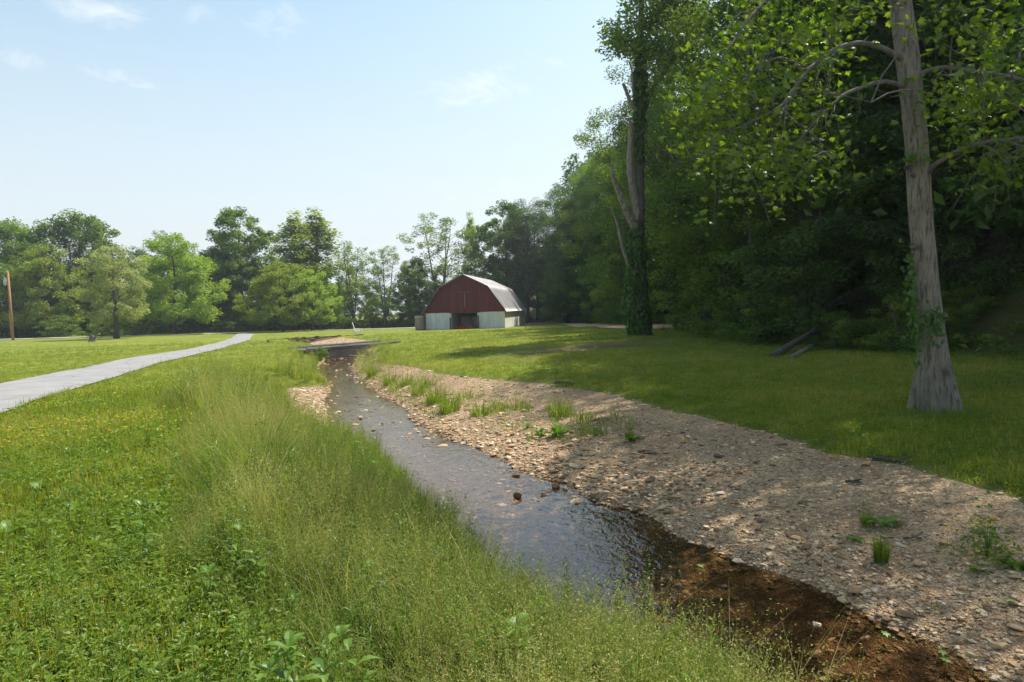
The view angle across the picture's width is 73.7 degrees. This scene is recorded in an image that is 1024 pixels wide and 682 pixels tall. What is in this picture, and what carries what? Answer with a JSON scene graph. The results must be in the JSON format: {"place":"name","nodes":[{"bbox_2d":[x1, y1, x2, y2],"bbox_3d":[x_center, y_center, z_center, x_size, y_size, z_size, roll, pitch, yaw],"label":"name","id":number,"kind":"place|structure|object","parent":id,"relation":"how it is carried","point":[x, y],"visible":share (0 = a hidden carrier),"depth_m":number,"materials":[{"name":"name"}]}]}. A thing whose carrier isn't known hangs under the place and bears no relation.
{"place":"outdoors","nodes":[
{"label":"outdoors","id":0,"kind":"place"},
{"bbox_2d":[0,333,253,411],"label":"path","id":1,"kind":"structure","parent":0,"point":[14,391],"depth_m":22.32,"materials":[{"name":"grey concrete"}]},
{"bbox_2d":[21,327,414,338],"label":"road","id":2,"kind":"structure","parent":0,"point":[209,333],"depth_m":93.46,"materials":[{"name":"grey asphalt"}]},
{"bbox_2d":[0,0,771,314],"label":"sky","id":3,"kind":"structure","parent":0,"point":[142,117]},
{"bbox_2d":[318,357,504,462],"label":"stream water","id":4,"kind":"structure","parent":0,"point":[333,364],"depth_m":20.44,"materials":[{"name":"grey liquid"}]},
{"bbox_2d":[636,547,654,606],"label":"waterside weed","id":5,"kind":"object","parent":4,"relation":"in","point":[646,579],"visible":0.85,"depth_m":5.35,"materials":[{"name":"green plant"}]},
{"bbox_2d":[0,228,1023,681],"bbox_3d":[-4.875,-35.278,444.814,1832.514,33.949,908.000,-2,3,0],"label":"ground","id":6,"kind":"structure","parent":0,"point":[986,322],"depth_m":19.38,"materials":[{"name":"green plant"}]},
{"bbox_2d":[3,271,14,339],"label":"utility pole","id":7,"kind":"object","parent":6,"relation":"on","point":[6,281],"visible":0.91,"depth_m":85.71,"materials":[{"name":"brown wood"}]},
{"bbox_2d":[0,216,68,337],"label":"tree","id":8,"kind":"object","parent":6,"relation":"on","point":[19,233],"visible":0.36,"depth_m":105.65,"materials":[{"name":"green plant"}]},
{"bbox_2d":[0,243,111,336],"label":"tree","id":9,"kind":"object","parent":6,"relation":"on","point":[34,310],"visible":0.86,"depth_m":101.18,"materials":[{"name":"green plant"}]},
{"bbox_2d":[32,314,98,337],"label":"shrub","id":10,"kind":"object","parent":6,"relation":"on","point":[54,327],"visible":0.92,"depth_m":97.44,"materials":[{"name":"green plant"}]},
{"bbox_2d":[3,208,142,324],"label":"tree","id":11,"kind":"object","parent":6,"relation":"on","point":[84,235],"visible":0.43,"depth_m":109.31,"materials":[{"name":"green plant"}]},
{"bbox_2d":[73,319,126,336],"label":"shrub","id":12,"kind":"object","parent":6,"relation":"on","point":[104,329],"visible":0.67,"depth_m":96.61,"materials":[{"name":"green plant"}]},
{"bbox_2d":[65,244,152,338],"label":"maple tree","id":13,"kind":"object","parent":6,"relation":"on","point":[112,284],"visible":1,"depth_m":78.99,"materials":[{"name":"green plant"}]},
{"bbox_2d":[112,319,156,335],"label":"shrub","id":14,"kind":"object","parent":6,"relation":"on","point":[133,331],"visible":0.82,"depth_m":97.04,"materials":[{"name":"green plant"}]},
{"bbox_2d":[137,230,198,327],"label":"tree","id":15,"kind":"object","parent":6,"relation":"on","point":[154,234],"visible":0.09,"depth_m":108.78,"materials":[{"name":"green plant"}]},
{"bbox_2d":[108,232,231,333],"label":"tree","id":16,"kind":"object","parent":6,"relation":"on","point":[173,311],"visible":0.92,"depth_m":95.49,"materials":[{"name":"green plant"}]},
{"bbox_2d":[174,357,206,404],"bbox_3d":[-6.349,0.804,13.541,0.747,1.076,0.438,-2,3,0],"label":"tall dock","id":17,"kind":"object","parent":6,"relation":"on","point":[181,394],"visible":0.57,"depth_m":13.54,"materials":[{"name":"green plant"}]},
{"bbox_2d":[186,441,238,512],"bbox_3d":[-2.544,1.218,5.823,0.360,0.682,0.529,-2,3,0],"label":"feathery weed","id":18,"kind":"object","parent":6,"relation":"on","point":[212,480],"visible":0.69,"depth_m":5.80,"materials":[{"name":"green plant"}]},
{"bbox_2d":[1,335,424,678],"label":"buttercup flowers","id":19,"kind":"object","parent":6,"relation":"on","point":[117,404],"visible":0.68,"depth_m":12.75,"materials":[{"name":"yellow plant"}]},
{"bbox_2d":[184,253,244,324],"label":"tree","id":20,"kind":"object","parent":6,"relation":"on","point":[228,273],"visible":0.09,"depth_m":111.71,"materials":[{"name":"green plant"}]},
{"bbox_2d":[213,313,261,332],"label":"shrub","id":21,"kind":"object","parent":6,"relation":"on","point":[234,325],"visible":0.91,"depth_m":103.71,"materials":[{"name":"green plant"}]},
{"bbox_2d":[197,206,278,322],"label":"tree","id":22,"kind":"object","parent":6,"relation":"on","point":[225,243],"visible":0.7,"depth_m":108.75,"materials":[{"name":"green plant"}]},
{"bbox_2d":[0,389,493,681],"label":"broadleaf weeds","id":23,"kind":"object","parent":6,"relation":"on","point":[341,630],"visible":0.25,"depth_m":4.22,"materials":[{"name":"green plant"}]},
{"bbox_2d":[0,302,534,337],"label":"undergrowth","id":24,"kind":"object","parent":6,"relation":"on","point":[190,326],"visible":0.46,"depth_m":110.25,"materials":[{"name":"green plant"}]},
{"bbox_2d":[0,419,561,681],"bbox_3d":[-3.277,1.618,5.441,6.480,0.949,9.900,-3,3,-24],"label":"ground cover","id":25,"kind":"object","parent":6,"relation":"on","point":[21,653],"visible":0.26,"depth_m":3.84,"materials":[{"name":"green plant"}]},
{"bbox_2d":[232,260,333,331],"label":"tree","id":26,"kind":"object","parent":6,"relation":"on","point":[270,311],"visible":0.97,"depth_m":94.10,"materials":[{"name":"green plant"}]},
{"bbox_2d":[249,630,342,681],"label":"pointed leaf plant","id":27,"kind":"object","parent":6,"relation":"on","point":[291,637],"visible":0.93,"depth_m":2.83,"materials":[{"name":"green plant"}]},
{"bbox_2d":[267,208,330,329],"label":"tree","id":28,"kind":"object","parent":6,"relation":"on","point":[294,232],"visible":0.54,"depth_m":107.56,"materials":[{"name":"green plant"}]},
{"bbox_2d":[271,268,355,330],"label":"tree","id":29,"kind":"object","parent":6,"relation":"on","point":[318,290],"visible":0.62,"depth_m":97.37,"materials":[{"name":"green plant"}]},
{"bbox_2d":[267,334,364,342],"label":"earth bank","id":30,"kind":"structure","parent":6,"relation":"on","point":[311,339],"depth_m":61.86,"materials":[{"name":"soil"}]},
{"bbox_2d":[308,345,329,361],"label":"bush","id":31,"kind":"object","parent":6,"relation":"on","point":[319,353],"visible":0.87,"depth_m":35.82,"materials":[{"name":"green plant"}]},
{"bbox_2d":[276,207,362,315],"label":"tree","id":32,"kind":"object","parent":6,"relation":"on","point":[319,231],"visible":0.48,"depth_m":110.62,"materials":[{"name":"green plant"}]},
{"bbox_2d":[290,340,400,358],"bbox_3d":[-9.900,0.799,40.840,6.068,1.291,2.652,-5,5,-41],"label":"footbridge","id":33,"kind":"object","parent":6,"relation":"on","point":[336,350],"visible":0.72,"depth_m":39.66,"materials":[{"name":"grey concrete"}]},
{"bbox_2d":[333,312,369,328],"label":"shrub","id":34,"kind":"object","parent":6,"relation":"on","point":[349,323],"visible":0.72,"depth_m":107.63,"materials":[{"name":"green plant"}]},
{"bbox_2d":[326,241,380,328],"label":"tree","id":35,"kind":"object","parent":6,"relation":"on","point":[355,301],"visible":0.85,"depth_m":106.99,"materials":[{"name":"green plant"}]},
{"bbox_2d":[356,293,390,322],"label":"tree","id":36,"kind":"object","parent":6,"relation":"on","point":[372,318],"visible":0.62,"depth_m":111.10,"materials":[{"name":"green plant"}]},
{"bbox_2d":[352,245,411,327],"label":"tree","id":37,"kind":"object","parent":6,"relation":"on","point":[386,307],"visible":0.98,"depth_m":105.14,"materials":[{"name":"green plant"}]},
{"bbox_2d":[387,305,425,326],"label":"shrub","id":38,"kind":"object","parent":6,"relation":"on","point":[412,324],"visible":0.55,"depth_m":107.86,"materials":[{"name":"green plant"}]},
{"bbox_2d":[380,256,440,321],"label":"tree","id":39,"kind":"object","parent":6,"relation":"on","point":[415,262],"visible":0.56,"depth_m":111.04,"materials":[{"name":"green plant"}]},
{"bbox_2d":[394,212,483,303],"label":"tree","id":40,"kind":"object","parent":6,"relation":"on","point":[445,267],"visible":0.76,"depth_m":108.75,"materials":[{"name":"green plant"}]},
{"bbox_2d":[460,209,485,277],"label":"tree","id":41,"kind":"object","parent":6,"relation":"on","point":[475,251],"visible":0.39,"depth_m":112.59,"materials":[{"name":"green plant"}]},
{"bbox_2d":[422,274,526,329],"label":"barn","id":42,"kind":"structure","parent":6,"relation":"on","point":[490,303],"depth_m":79.70,"materials":[{"name":"red wood"}]},
{"bbox_2d":[473,612,537,681],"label":"broad leaf plant","id":43,"kind":"object","parent":6,"relation":"on","point":[524,614],"visible":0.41,"depth_m":3.04,"materials":[{"name":"green plant"}]},
{"bbox_2d":[468,199,542,307],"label":"tree","id":44,"kind":"object","parent":6,"relation":"on","point":[496,269],"visible":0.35,"depth_m":112.93,"materials":[{"name":"green plant"}]},
{"bbox_2d":[0,0,1023,320],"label":"woodland","id":45,"kind":"object","parent":6,"relation":"on","point":[966,204],"visible":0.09,"depth_m":21.65,"materials":[{"name":"green plant"}]},
{"bbox_2d":[135,334,894,681],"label":"meadow grass","id":46,"kind":"structure","parent":6,"relation":"on","point":[287,454],"depth_m":4.14,"materials":[{"name":"green plant"}]},
{"bbox_2d":[489,197,562,323],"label":"forest tree","id":47,"kind":"object","parent":6,"relation":"on","point":[519,285],"visible":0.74,"depth_m":106.27,"materials":[{"name":"green plant"}]},
{"bbox_2d":[497,203,563,319],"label":"forest tree","id":48,"kind":"object","parent":6,"relation":"on","point":[538,306],"visible":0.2,"depth_m":112.36,"materials":[{"name":"green plant"}]},
{"bbox_2d":[515,185,591,317],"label":"forest tree","id":49,"kind":"object","parent":6,"relation":"on","point":[551,195],"visible":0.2,"depth_m":104.75,"materials":[{"name":"green plant"}]},
{"bbox_2d":[536,255,594,322],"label":"young tree","id":50,"kind":"object","parent":6,"relation":"on","point":[567,319],"visible":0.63,"depth_m":95.81,"materials":[{"name":"green plant"}]},
{"bbox_2d":[533,191,598,317],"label":"forest tree","id":51,"kind":"object","parent":6,"relation":"on","point":[566,206],"visible":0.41,"depth_m":98.12,"materials":[{"name":"green plant"}]},
{"bbox_2d":[541,155,612,302],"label":"forest tree","id":52,"kind":"object","parent":6,"relation":"on","point":[577,189],"visible":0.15,"depth_m":99.44,"materials":[{"name":"green plant"}]},
{"bbox_2d":[543,146,624,300],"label":"forest tree","id":53,"kind":"object","parent":6,"relation":"on","point":[592,187],"visible":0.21,"depth_m":93.48,"materials":[{"name":"green plant"}]},
{"bbox_2d":[567,262,610,321],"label":"young tree","id":54,"kind":"object","parent":6,"relation":"on","point":[576,306],"visible":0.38,"depth_m":91.34,"materials":[{"name":"green plant"}]},
{"bbox_2d":[572,241,622,322],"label":"young tree","id":55,"kind":"object","parent":6,"relation":"on","point":[605,304],"visible":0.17,"depth_m":83.69,"materials":[{"name":"green plant"}]},
{"bbox_2d":[590,253,625,323],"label":"young tree","id":56,"kind":"object","parent":6,"relation":"on","point":[611,308],"visible":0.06,"depth_m":77.39,"materials":[{"name":"green plant"}]},
{"bbox_2d":[575,123,650,270],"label":"forest tree","id":57,"kind":"object","parent":6,"relation":"on","point":[596,216],"visible":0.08,"depth_m":86.17,"materials":[{"name":"green plant"}]},
{"bbox_2d":[599,224,630,319],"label":"young tree","id":58,"kind":"object","parent":6,"relation":"on","point":[606,299],"visible":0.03,"depth_m":70.63,"materials":[{"name":"green plant"}]},
{"bbox_2d":[589,235,657,323],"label":"young tree","id":59,"kind":"object","parent":6,"relation":"on","point":[616,312],"visible":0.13,"depth_m":65.61,"materials":[{"name":"green plant"}]},
{"bbox_2d":[558,56,704,323],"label":"forest tree","id":60,"kind":"object","parent":6,"relation":"on","point":[619,126],"visible":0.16,"depth_m":59.46,"materials":[{"name":"green plant"}]},
{"bbox_2d":[592,100,685,291],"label":"forest tree","id":61,"kind":"object","parent":6,"relation":"on","point":[604,143],"visible":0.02,"depth_m":77.70,"materials":[{"name":"green plant"}]},
{"bbox_2d":[588,97,697,273],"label":"forest tree","id":62,"kind":"object","parent":6,"relation":"on","point":[598,153],"visible":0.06,"depth_m":73.21,"materials":[{"name":"green plant"}]},
{"bbox_2d":[602,207,687,323],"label":"young tree","id":63,"kind":"object","parent":6,"relation":"on","point":[658,313],"visible":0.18,"depth_m":55.97,"materials":[{"name":"green plant"}]},
{"bbox_2d":[321,364,979,681],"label":"stream bed","id":64,"kind":"object","parent":6,"relation":"on","point":[807,611],"visible":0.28,"depth_m":6.42,"materials":[{"name":"liquid"}]},
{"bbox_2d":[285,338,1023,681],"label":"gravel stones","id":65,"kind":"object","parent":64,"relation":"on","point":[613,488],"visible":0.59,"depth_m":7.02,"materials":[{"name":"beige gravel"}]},
{"bbox_2d":[592,0,711,335],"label":"ivy tree","id":66,"kind":"object","parent":6,"relation":"on","point":[638,319],"visible":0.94,"depth_m":33.03,"materials":[{"name":"green plant"}]},
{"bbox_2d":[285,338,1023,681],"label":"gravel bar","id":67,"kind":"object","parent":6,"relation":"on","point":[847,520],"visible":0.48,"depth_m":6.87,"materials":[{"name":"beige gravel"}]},
{"bbox_2d":[376,358,406,385],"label":"grass clump","id":68,"kind":"object","parent":67,"relation":"on","point":[387,380],"visible":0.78,"depth_m":21.68,"materials":[{"name":"green plant"}]},
{"bbox_2d":[402,374,429,396],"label":"grass clump","id":69,"kind":"object","parent":67,"relation":"on","point":[412,391],"visible":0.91,"depth_m":18.46,"materials":[{"name":"green plant"}]},
{"bbox_2d":[418,379,455,405],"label":"grass clump","id":70,"kind":"object","parent":67,"relation":"on","point":[431,401],"visible":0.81,"depth_m":16.68,"materials":[{"name":"green plant"}]},
{"bbox_2d":[434,390,463,414],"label":"grass clump","id":71,"kind":"object","parent":67,"relation":"on","point":[447,406],"visible":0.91,"depth_m":14.92,"materials":[{"name":"green plant"}]},
{"bbox_2d":[463,401,494,417],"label":"grass clump","id":72,"kind":"object","parent":67,"relation":"on","point":[476,411],"visible":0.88,"depth_m":14.06,"materials":[{"name":"green plant"}]},
{"bbox_2d":[355,347,643,444],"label":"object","id":73,"kind":"object","parent":67,"relation":"on","point":[497,408],"visible":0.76,"depth_m":14.15,"materials":[{"name":"green plant"}]},
{"bbox_2d":[538,379,575,419],"bbox_3d":[0.797,1.032,12.689,1.195,0.821,1.121,-2,3,0],"label":"grass clump","id":74,"kind":"object","parent":67,"relation":"on","point":[560,412],"visible":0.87,"depth_m":12.60,"materials":[{"name":"green plant"}]},
{"bbox_2d":[543,411,572,434],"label":"dock plant","id":75,"kind":"object","parent":67,"relation":"on","point":[556,428],"visible":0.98,"depth_m":11.39,"materials":[{"name":"green plant"}]},
{"bbox_2d":[564,404,598,423],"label":"grass clump","id":76,"kind":"object","parent":67,"relation":"on","point":[580,417],"visible":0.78,"depth_m":11.98,"materials":[{"name":"green plant"}]},
{"bbox_2d":[612,413,643,441],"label":"dock plant","id":77,"kind":"object","parent":67,"relation":"on","point":[630,438],"visible":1,"depth_m":10.21,"materials":[{"name":"green plant"}]},
{"bbox_2d":[857,488,879,526],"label":"grass tuft","id":78,"kind":"object","parent":67,"relation":"on","point":[866,519],"visible":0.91,"depth_m":6.20,"materials":[{"name":"green plant"}]},
{"bbox_2d":[864,532,891,564],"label":"grass tuft","id":79,"kind":"object","parent":67,"relation":"on","point":[881,553],"visible":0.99,"depth_m":5.60,"materials":[{"name":"green plant"}]},
{"bbox_2d":[860,515,906,526],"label":"dock plant","id":80,"kind":"object","parent":67,"relation":"on","point":[883,521],"visible":1,"depth_m":6.10,"materials":[{"name":"green plant"}]},
{"bbox_2d":[935,490,1023,568],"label":"flowering weed","id":81,"kind":"object","parent":67,"relation":"on","point":[988,545],"visible":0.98,"depth_m":5.30,"materials":[{"name":"green plant"}]},
{"bbox_2d":[987,558,1023,572],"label":"weed","id":82,"kind":"object","parent":67,"relation":"on","point":[1015,566],"visible":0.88,"depth_m":5.16,"materials":[{"name":"green plant"}]},
{"bbox_2d":[576,0,774,317],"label":"forest tree","id":83,"kind":"object","parent":6,"relation":"on","point":[654,111],"visible":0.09,"depth_m":51.78,"materials":[{"name":"green plant"}]},
{"bbox_2d":[658,288,719,330],"bbox_3d":[10.737,-1.829,37.623,4.986,3.070,5.158,-1,3,4],"label":"bush","id":84,"kind":"object","parent":6,"relation":"on","point":[666,328],"visible":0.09,"depth_m":37.47,"materials":[{"name":"green plant"}]},
{"bbox_2d":[646,183,778,326],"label":"young tree","id":85,"kind":"object","parent":6,"relation":"on","point":[661,294],"visible":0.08,"depth_m":41.23,"materials":[{"name":"green plant"}]},
{"bbox_2d":[680,280,755,337],"bbox_3d":[9.816,-1.361,29.881,4.602,2.834,4.761,-2,3,-14],"label":"bush","id":86,"kind":"object","parent":6,"relation":"on","point":[715,309],"visible":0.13,"depth_m":29.56,"materials":[{"name":"green plant"}]},
{"bbox_2d":[641,153,807,329],"bbox_3d":[10.039,-4.747,33.561,8.054,9.210,7.409,-2,3,-19],"label":"young tree","id":87,"kind":"object","parent":6,"relation":"on","point":[678,200],"visible":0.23,"depth_m":33.01,"materials":[{"name":"green plant"}]},
{"bbox_2d":[705,283,809,345],"bbox_3d":[8.734,-0.889,24.465,3.968,2.362,3.835,0,3,30],"label":"bush","id":88,"kind":"object","parent":6,"relation":"on","point":[746,335],"visible":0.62,"depth_m":24.13,"materials":[{"name":"green plant"}]},
{"bbox_2d":[668,128,857,337],"bbox_3d":[10.140,-4.132,27.219,7.250,8.522,7.844,-1,3,6],"label":"young tree","id":89,"kind":"object","parent":6,"relation":"on","point":[723,291],"visible":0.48,"depth_m":27.02,"materials":[{"name":"green plant"}]},
{"bbox_2d":[645,0,886,296],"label":"forest tree","id":90,"kind":"object","parent":6,"relation":"on","point":[681,166],"visible":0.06,"depth_m":40.27,"materials":[{"name":"green plant"}]},
{"bbox_2d":[644,0,900,308],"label":"forest tree","id":91,"kind":"object","parent":6,"relation":"on","point":[675,178],"visible":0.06,"depth_m":35.59,"materials":[{"name":"green plant"}]},
{"bbox_2d":[548,230,1023,356],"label":"forest undergrowth","id":92,"kind":"object","parent":6,"relation":"on","point":[964,340],"visible":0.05,"depth_m":19.03,"materials":[{"name":"green plant"}]},
{"bbox_2d":[768,325,821,356],"bbox_3d":[8.446,0.013,20.125,0.221,0.832,4.037,1,4,42],"label":"fallen log","id":93,"kind":"object","parent":6,"relation":"on","point":[789,346],"visible":0.89,"depth_m":19.66,"materials":[{"name":"wood"}]},
{"bbox_2d":[645,0,994,298],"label":"forest tree","id":94,"kind":"object","parent":6,"relation":"on","point":[673,222],"visible":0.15,"depth_m":29.18,"materials":[{"name":"green plant"}]},
{"bbox_2d":[721,100,936,341],"bbox_3d":[10.615,-3.770,23.021,6.538,8.127,7.106,0,3,21],"label":"young tree","id":95,"kind":"object","parent":6,"relation":"on","point":[819,270],"visible":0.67,"depth_m":22.33,"materials":[{"name":"green plant"}]},
{"bbox_2d":[793,309,876,351],"bbox_3d":[9.520,-0.286,20.191,2.182,1.299,2.109,-1,3,20],"label":"bush","id":96,"kind":"object","parent":6,"relation":"on","point":[837,341],"visible":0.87,"depth_m":20.06,"materials":[{"name":"green plant"}]},
{"bbox_2d":[656,0,1023,413],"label":"sycamore tree","id":97,"kind":"object","parent":6,"relation":"on","point":[934,381],"visible":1,"depth_m":9.08,"materials":[{"name":"green plant"}]},
{"bbox_2d":[696,0,1023,272],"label":"forest tree","id":98,"kind":"object","parent":6,"relation":"on","point":[922,8],"visible":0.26,"depth_m":22.11,"materials":[{"name":"green plant"}]},
{"bbox_2d":[828,293,978,355],"bbox_3d":[10.516,-0.423,18.332,2.976,1.771,2.876,-2,3,-5],"label":"bush","id":99,"kind":"object","parent":6,"relation":"on","point":[903,307],"visible":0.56,"depth_m":18.44,"materials":[{"name":"green plant"}]},
{"bbox_2d":[811,52,1023,304],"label":"young tree","id":100,"kind":"object","parent":6,"relation":"on","point":[954,245],"visible":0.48,"depth_m":19.76,"materials":[{"name":"green plant"}]},
{"bbox_2d":[920,402,970,425],"bbox_3d":[5.683,0.948,8.885,0.651,0.337,0.518,-2,3,-19],"label":"weed patch","id":101,"kind":"object","parent":6,"relation":"on","point":[961,418],"visible":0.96,"depth_m":8.85,"materials":[{"name":"green plant"}]},
{"bbox_2d":[907,279,1006,331],"bbox_3d":[12.322,-0.905,18.681,2.579,1.535,2.493,-3,3,-23],"label":"bush","id":102,"kind":"object","parent":6,"relation":"on","point":[970,306],"visible":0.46,"depth_m":18.28,"materials":[{"name":"green plant"}]},
{"bbox_2d":[939,0,1023,226],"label":"forest tree","id":103,"kind":"object","parent":6,"relation":"on","point":[998,203],"visible":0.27,"depth_m":17.77,"materials":[{"name":"green plant"}]},
{"bbox_2d":[951,0,1023,97],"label":"forest tree","id":104,"kind":"object","parent":6,"relation":"on","point":[1015,38],"visible":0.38,"depth_m":11.32,"materials":[{"name":"green plant"}]},
{"bbox_2d":[978,283,1023,342],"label":"bush","id":105,"kind":"object","parent":6,"relation":"on","point":[1012,323],"visible":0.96,"depth_m":16.89,"materials":[{"name":"green plant"}]},
{"bbox_2d":[528,320,694,328],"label":"dirt road","id":106,"kind":"structure","parent":0,"point":[579,324],"depth_m":77.09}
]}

